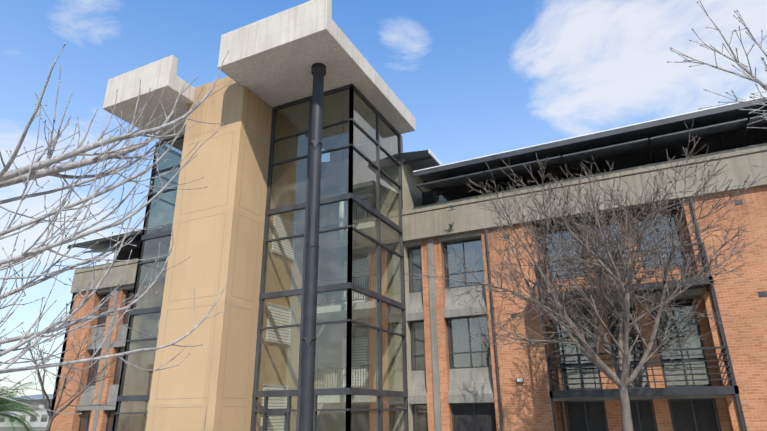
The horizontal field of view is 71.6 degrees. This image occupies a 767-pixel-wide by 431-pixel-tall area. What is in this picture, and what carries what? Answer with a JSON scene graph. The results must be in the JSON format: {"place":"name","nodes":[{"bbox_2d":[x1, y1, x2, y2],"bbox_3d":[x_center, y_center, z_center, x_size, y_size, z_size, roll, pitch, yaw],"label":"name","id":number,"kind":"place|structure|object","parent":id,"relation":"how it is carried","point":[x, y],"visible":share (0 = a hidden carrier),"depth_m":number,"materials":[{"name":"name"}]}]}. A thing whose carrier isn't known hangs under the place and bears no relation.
{"place":"outdoors","nodes":[
{"label":"outdoors","id":0,"kind":"place"},
{"bbox_2d":[0,427,45,430],"bbox_3d":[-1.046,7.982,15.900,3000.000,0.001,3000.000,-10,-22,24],"label":"ground","id":1,"kind":"structure","parent":0,"point":[33,428],"depth_m":94.92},
{"bbox_2d":[0,382,41,430],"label":"palm tree","id":2,"kind":"object","parent":1,"relation":"on","point":[7,404],"visible":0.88,"depth_m":26.57,"materials":[{"name":"green plant"}]},
{"bbox_2d":[0,322,124,430],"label":"tree","id":3,"kind":"object","parent":1,"relation":"on","point":[50,414],"visible":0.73,"depth_m":23.74,"materials":[{"name":"grey plant"}]},
{"bbox_2d":[0,42,236,416],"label":"pale tree","id":4,"kind":"object","parent":1,"relation":"on","point":[37,168],"visible":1,"depth_m":9.53,"materials":[{"name":"grey plant"}]},
{"bbox_2d":[112,134,184,430],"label":"window frame","id":5,"kind":"object","parent":1,"relation":"on","point":[137,312],"visible":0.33,"depth_m":22.15,"materials":[{"name":"black metal"}]},
{"bbox_2d":[116,137,183,430],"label":"glass curtain wall","id":6,"kind":"structure","parent":5,"relation":"in","point":[136,381],"depth_m":22.10,"materials":[{"name":"clear glass"}]},
{"bbox_2d":[145,76,271,430],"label":"lift tower","id":7,"kind":"structure","parent":1,"relation":"on","point":[201,240],"depth_m":18.93,"materials":[{"name":"beige paint"}]},
{"bbox_2d":[152,80,267,430],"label":"joint lines","id":8,"kind":"object","parent":7,"relation":"attached to","point":[220,267],"visible":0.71,"depth_m":18.86,"materials":[{"name":"beige concrete"}]},
{"bbox_2d":[299,63,325,430],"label":"steel column","id":9,"kind":"structure","parent":1,"relation":"on","point":[318,73],"depth_m":17.06,"materials":[{"name":"black metal"}]},
{"bbox_2d":[250,83,408,430],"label":"window frame","id":10,"kind":"object","parent":1,"relation":"on","point":[348,391],"visible":0.88,"depth_m":19.36,"materials":[{"name":"black metal"}]},
{"bbox_2d":[254,88,405,430],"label":"glass curtain wall","id":11,"kind":"structure","parent":10,"relation":"in","point":[278,369],"depth_m":19.52,"materials":[{"name":"clear glass"}]},
{"bbox_2d":[401,136,410,430],"bbox_3d":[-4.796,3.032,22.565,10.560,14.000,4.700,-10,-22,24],"label":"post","id":12,"kind":"object","parent":1,"relation":"on","point":[408,389],"depth_m":21.99,"materials":[{"name":"black metal"}]},
{"bbox_2d":[103,55,194,139],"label":"roof slab","id":13,"kind":"structure","parent":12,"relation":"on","point":[159,76],"depth_m":21.86,"materials":[{"name":"white concrete"}]},
{"bbox_2d":[218,0,414,133],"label":"roof slab","id":14,"kind":"structure","parent":12,"relation":"on","point":[271,60],"depth_m":19.61,"materials":[{"name":"white concrete"}]},
{"bbox_2d":[405,119,760,430],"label":"tree","id":15,"kind":"object","parent":1,"relation":"on","point":[617,275],"visible":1,"depth_m":14.06,"materials":[{"name":"grey plant"}]},
{"bbox_2d":[404,186,766,430],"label":"brick wall","id":16,"kind":"structure","parent":1,"relation":"on","point":[453,386],"depth_m":18.81,"materials":[{"name":"brick"}]},
{"bbox_2d":[402,143,766,241],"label":"concrete parapet band","id":17,"kind":"object","parent":16,"relation":"attached to","point":[466,215],"visible":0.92,"depth_m":19.70,"materials":[{"name":"concrete"}]},
{"bbox_2d":[449,197,766,430],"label":"facade fittings","id":18,"kind":"object","parent":16,"relation":"attached to","point":[761,294],"visible":0.62,"depth_m":18.73,"materials":[{"name":"metal"}]},
{"bbox_2d":[535,205,746,430],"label":"steel balconies","id":19,"kind":"structure","parent":16,"relation":"attached to","point":[694,390],"depth_m":16.68,"materials":[{"name":"black metal"}]},
{"bbox_2d":[668,0,766,189],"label":"tree","id":20,"kind":"object","parent":1,"relation":"on","point":[754,78],"visible":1,"depth_m":8.41,"materials":[{"name":"grey plant"}]},
{"bbox_2d":[0,394,52,426],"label":"distant building","id":21,"kind":"structure","parent":0,"point":[43,418],"depth_m":112.95,"materials":[{"name":"white concrete"}]},
{"bbox_2d":[48,285,133,430],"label":"brick wall","id":22,"kind":"structure","parent":0,"point":[100,418],"depth_m":29.18,"materials":[{"name":"brick"}]},
{"bbox_2d":[70,258,137,292],"bbox_3d":[-13.524,3.094,29.702,10.920,1.450,0.472,-10,-22,24],"label":"concrete parapet band","id":23,"kind":"object","parent":22,"relation":"attached to","point":[82,277],"visible":0.42,"depth_m":30.46,"materials":[{"name":"concrete"}]},
{"bbox_2d":[67,230,142,261],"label":"wing roof","id":24,"kind":"structure","parent":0,"point":[102,244],"depth_m":31.54,"materials":[{"name":"grey metal"}]},
{"bbox_2d":[0,0,766,399],"label":"sky","id":25,"kind":"structure","parent":0,"point":[477,78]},
{"bbox_2d":[398,149,442,430],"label":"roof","id":26,"kind":"structure","parent":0,"point":[417,160],"depth_m":24.33,"materials":[{"name":"concrete"}]},
{"bbox_2d":[413,96,766,217],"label":"wing roof","id":27,"kind":"structure","parent":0,"point":[719,128],"depth_m":21.09,"materials":[{"name":"grey metal"}]}
]}

